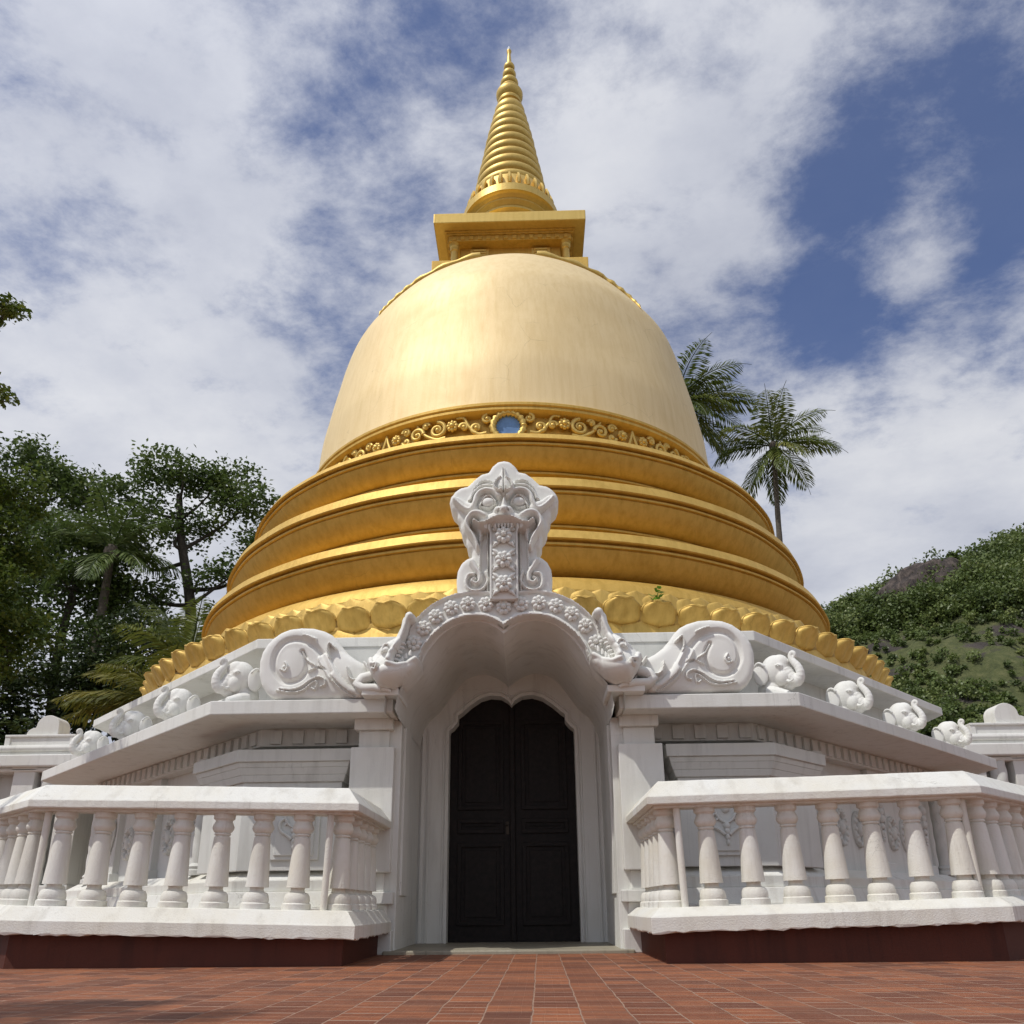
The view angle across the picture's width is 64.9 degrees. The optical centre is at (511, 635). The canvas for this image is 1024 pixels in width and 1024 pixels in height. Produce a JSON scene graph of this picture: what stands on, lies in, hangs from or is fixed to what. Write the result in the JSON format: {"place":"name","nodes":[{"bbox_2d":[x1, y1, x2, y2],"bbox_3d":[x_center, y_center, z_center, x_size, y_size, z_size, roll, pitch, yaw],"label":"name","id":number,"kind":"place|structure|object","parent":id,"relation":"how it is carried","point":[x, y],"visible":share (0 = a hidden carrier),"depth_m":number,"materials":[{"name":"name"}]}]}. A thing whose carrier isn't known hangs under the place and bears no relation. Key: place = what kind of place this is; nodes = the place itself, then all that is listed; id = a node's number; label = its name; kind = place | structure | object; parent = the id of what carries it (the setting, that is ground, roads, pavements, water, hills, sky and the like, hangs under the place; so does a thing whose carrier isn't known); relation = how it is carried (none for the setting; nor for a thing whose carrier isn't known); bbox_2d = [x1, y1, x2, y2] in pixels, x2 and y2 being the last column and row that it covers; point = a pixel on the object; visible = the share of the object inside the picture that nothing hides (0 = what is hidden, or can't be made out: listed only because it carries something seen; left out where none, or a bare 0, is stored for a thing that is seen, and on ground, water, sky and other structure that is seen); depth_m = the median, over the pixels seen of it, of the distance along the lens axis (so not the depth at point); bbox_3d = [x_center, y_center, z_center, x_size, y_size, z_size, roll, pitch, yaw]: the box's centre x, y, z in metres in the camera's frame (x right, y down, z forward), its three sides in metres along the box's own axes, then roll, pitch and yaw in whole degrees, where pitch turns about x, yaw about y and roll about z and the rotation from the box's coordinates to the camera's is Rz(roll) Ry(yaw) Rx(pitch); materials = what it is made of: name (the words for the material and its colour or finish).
{"place":"outdoors","nodes":[
{"label":"outdoors","id":0,"kind":"place"},
{"bbox_2d":[0,715,93,892],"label":"side pavilion","id":1,"kind":"structure","parent":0,"point":[30,757],"depth_m":12.62,"materials":[{"name":"paint"}]},
{"bbox_2d":[0,953,1023,1023],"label":"paving","id":2,"kind":"structure","parent":0,"point":[619,988],"depth_m":3.91,"materials":[{"name":"brick"}]},
{"bbox_2d":[0,785,391,968],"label":"balustrade","id":3,"kind":"object","parent":2,"relation":"on","point":[348,922],"visible":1,"depth_m":6.06,"materials":[{"name":"paint"}]},
{"bbox_2d":[41,590,997,954],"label":"shrine building","id":4,"kind":"structure","parent":2,"relation":"on","point":[505,770],"depth_m":8.50,"materials":[{"name":"paint"}]},
{"bbox_2d":[69,728,108,756],"bbox_3d":[-5.821,1.540,11.072,0.494,0.506,0.388,16,-25,-41],"label":"elephant statue","id":5,"kind":"object","parent":4,"relation":"on","point":[90,741],"visible":0.52,"depth_m":11.00,"materials":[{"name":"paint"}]},
{"bbox_2d":[108,708,152,739],"bbox_3d":[-4.747,1.169,10.004,0.494,0.513,0.402,16,-25,-41],"label":"elephant statue","id":6,"kind":"object","parent":4,"relation":"on","point":[132,722],"visible":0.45,"depth_m":9.93,"materials":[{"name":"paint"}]},
{"bbox_2d":[153,685,200,720],"bbox_3d":[-3.769,0.830,9.031,0.494,0.520,0.395,16,-25,-41],"label":"elephant statue","id":7,"kind":"object","parent":4,"relation":"on","point":[178,702],"visible":0.54,"depth_m":8.96,"materials":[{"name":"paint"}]},
{"bbox_2d":[211,657,261,700],"bbox_3d":[-2.751,0.486,8.014,0.494,0.506,0.388,16,-25,-41],"label":"elephant statue","id":8,"kind":"object","parent":4,"relation":"on","point":[239,681],"visible":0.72,"depth_m":7.94,"materials":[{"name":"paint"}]},
{"bbox_2d":[260,612,422,707],"bbox_3d":[-1.649,0.227,7.702,1.599,0.777,0.882,-1,-19,1],"label":"makara","id":9,"kind":"object","parent":4,"relation":"on","point":[305,664],"visible":0.98,"depth_m":7.67,"materials":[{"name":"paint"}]},
{"bbox_2d":[448,699,516,941],"bbox_3d":[-0.377,1.957,9.102,0.830,2.815,0.102,-1,-19,1],"label":"door leaf","id":10,"kind":"structure","parent":4,"relation":"in","point":[482,823],"depth_m":9.03,"materials":[{"name":"brown wood"}]},
{"bbox_2d":[450,461,557,602],"bbox_3d":[-0.079,-1.053,7.963,1.094,1.562,0.557,-1,-19,1],"label":"lion mask","id":11,"kind":"object","parent":4,"relation":"on","point":[504,514],"visible":1,"depth_m":7.84,"materials":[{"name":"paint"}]},
{"bbox_2d":[140,46,893,695],"bbox_3d":[0.006,-6.206,16.797,12.208,17.250,12.051,-1,-19,1],"label":"golden stupa","id":12,"kind":"object","parent":4,"relation":"on","point":[516,332],"visible":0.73,"depth_m":11.61,"materials":[{"name":"gold metal"}]},
{"bbox_2d":[649,586,662,599],"bbox_3d":[1.562,-0.446,8.729,0.160,0.171,0.164,12,-22,-33],"label":"sprouting weed","id":13,"kind":"object","parent":12,"relation":"on","point":[656,597],"visible":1,"depth_m":8.71,"materials":[{"name":"green plant"}]},
{"bbox_2d":[514,699,579,941],"bbox_3d":[0.411,1.948,9.097,0.794,2.815,0.075,-1,-19,1],"label":"door leaf","id":14,"kind":"structure","parent":4,"relation":"in","point":[547,883],"depth_m":9.01,"materials":[{"name":"brown wood"}]},
{"bbox_2d":[588,607,753,705],"bbox_3d":[1.514,0.168,7.634,1.599,0.790,0.882,-1,-19,1],"label":"makara","id":15,"kind":"object","parent":4,"relation":"on","point":[707,657],"visible":0.98,"depth_m":7.59,"materials":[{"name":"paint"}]},
{"bbox_2d":[753,650,804,692],"bbox_3d":[2.659,0.418,7.962,0.388,0.506,0.494,16,-25,-41],"label":"elephant statue","id":16,"kind":"object","parent":4,"relation":"on","point":[774,674],"visible":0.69,"depth_m":7.89,"materials":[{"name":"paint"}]},
{"bbox_2d":[825,677,873,712],"bbox_3d":[3.776,0.740,8.973,0.395,0.520,0.494,16,-25,-41],"label":"elephant statue","id":17,"kind":"object","parent":4,"relation":"on","point":[847,695],"visible":0.57,"depth_m":8.90,"materials":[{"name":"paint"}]},
{"bbox_2d":[882,699,926,731],"bbox_3d":[4.864,1.062,9.954,0.402,0.513,0.494,16,-25,-41],"label":"elephant statue","id":18,"kind":"object","parent":4,"relation":"on","point":[902,715],"visible":0.57,"depth_m":9.88,"materials":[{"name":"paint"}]},
{"bbox_2d":[931,719,972,747],"bbox_3d":[6.010,1.401,10.987,0.388,0.506,0.494,16,-25,-41],"label":"elephant statue","id":19,"kind":"object","parent":4,"relation":"on","point":[949,732],"visible":0.53,"depth_m":10.92,"materials":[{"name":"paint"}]},
{"bbox_2d":[626,771,1023,963],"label":"balustrade","id":20,"kind":"object","parent":2,"relation":"on","point":[979,916],"visible":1,"depth_m":5.95,"materials":[{"name":"paint"}]},
{"bbox_2d":[0,0,1023,743],"label":"sky","id":21,"kind":"structure","parent":0,"point":[208,207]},
{"bbox_2d":[838,595,1023,736],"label":"hill","id":22,"kind":"structure","parent":0,"point":[989,665],"depth_m":115.27,"materials":[{"name":"green plant"}]},
{"bbox_2d":[833,595,857,608],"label":"hilltop tree","id":23,"kind":"object","parent":22,"relation":"on","point":[840,599],"visible":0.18,"depth_m":146.54,"materials":[{"name":"green plant"}]},
{"bbox_2d":[871,581,885,590],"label":"hilltop tree","id":24,"kind":"object","parent":22,"relation":"on","point":[880,586],"visible":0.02,"depth_m":147.41,"materials":[{"name":"green plant"}]},
{"bbox_2d":[821,522,1023,734],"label":"hill woods","id":25,"kind":"object","parent":22,"relation":"on","point":[991,580],"visible":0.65,"depth_m":128.93,"materials":[{"name":"green plant"}]},
{"bbox_2d":[875,557,976,605],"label":"rock outcrop","id":26,"kind":"object","parent":22,"relation":"on","point":[903,578],"visible":0.16,"depth_m":142.11,"materials":[{"name":"grey stone"}]},
{"bbox_2d":[944,549,965,561],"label":"hilltop tree","id":27,"kind":"object","parent":22,"relation":"on","point":[952,553],"visible":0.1,"depth_m":149.64,"materials":[{"name":"green plant"}]},
{"bbox_2d":[1001,532,1021,544],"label":"hilltop tree","id":28,"kind":"object","parent":22,"relation":"on","point":[1018,534],"visible":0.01,"depth_m":150.93,"materials":[{"name":"green plant"}]},
{"bbox_2d":[959,703,1023,877],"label":"side pavilion","id":29,"kind":"structure","parent":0,"point":[998,734],"depth_m":12.39,"materials":[{"name":"paint"}]},
{"label":"ground","id":30,"kind":"structure","parent":0,"visible":0},
{"bbox_2d":[0,291,32,409],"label":"overhanging tree","id":31,"kind":"object","parent":30,"relation":"on","point":[9,309],"visible":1,"depth_m":11.09,"materials":[{"name":"green plant"}]},
{"bbox_2d":[0,460,69,704],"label":"broadleaf tree","id":32,"kind":"object","parent":30,"relation":"on","point":[19,551],"visible":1,"depth_m":19.48,"materials":[{"name":"green plant"}]},
{"bbox_2d":[0,639,70,745],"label":"broadleaf tree","id":33,"kind":"object","parent":30,"relation":"on","point":[17,690],"visible":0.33,"depth_m":24.25,"materials":[{"name":"green plant"}]},
{"bbox_2d":[0,430,124,645],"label":"broadleaf tree","id":34,"kind":"object","parent":30,"relation":"on","point":[69,483],"visible":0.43,"depth_m":32.45,"materials":[{"name":"green plant"}]},
{"bbox_2d":[0,504,184,715],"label":"broadleaf tree","id":35,"kind":"object","parent":30,"relation":"on","point":[63,622],"visible":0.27,"depth_m":28.94,"materials":[{"name":"green plant"}]},
{"bbox_2d":[0,602,193,741],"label":"broadleaf tree","id":36,"kind":"object","parent":30,"relation":"on","point":[118,647],"visible":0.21,"depth_m":25.04,"materials":[{"name":"green plant"}]},
{"bbox_2d":[40,642,184,727],"bbox_3d":[-8.273,3.122,17.304,3.702,6.031,3.178,-8,-20,22],"label":"coconut palm","id":37,"kind":"object","parent":30,"relation":"on","point":[115,700],"visible":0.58,"depth_m":17.48,"materials":[{"name":"green plant"}]},
{"bbox_2d":[39,481,189,733],"bbox_3d":[-14.183,1.993,27.189,5.182,14.572,3.809,4,-19,-14],"label":"coconut palm","id":38,"kind":"object","parent":30,"relation":"on","point":[109,560],"visible":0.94,"depth_m":28.58,"materials":[{"name":"green plant"}]},
{"bbox_2d":[97,588,214,673],"bbox_3d":[-9.174,2.834,21.187,4.738,9.063,3.453,-1,-19,1],"label":"coconut palm","id":39,"kind":"object","parent":30,"relation":"on","point":[173,636],"visible":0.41,"depth_m":21.95,"materials":[{"name":"green plant"}]},
{"bbox_2d":[71,438,280,641],"bbox_3d":[-12.397,1.125,29.893,8.909,17.943,4.417,-1,-19,1],"label":"broadleaf tree","id":40,"kind":"object","parent":30,"relation":"on","point":[184,478],"visible":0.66,"depth_m":31.20,"materials":[{"name":"green plant"}]},
{"bbox_2d":[677,333,760,467],"bbox_3d":[7.707,-1.165,33.236,6.256,24.015,5.828,9,-21,-26],"label":"coconut palm","id":41,"kind":"object","parent":30,"relation":"on","point":[705,402],"visible":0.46,"depth_m":35.62,"materials":[{"name":"green plant"}]},
{"bbox_2d":[711,382,847,541],"bbox_3d":[11.286,-0.221,31.345,5.619,20.956,3.822,-1,-19,1],"label":"coconut palm","id":42,"kind":"object","parent":30,"relation":"on","point":[774,454],"visible":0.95,"depth_m":33.92,"materials":[{"name":"green plant"}]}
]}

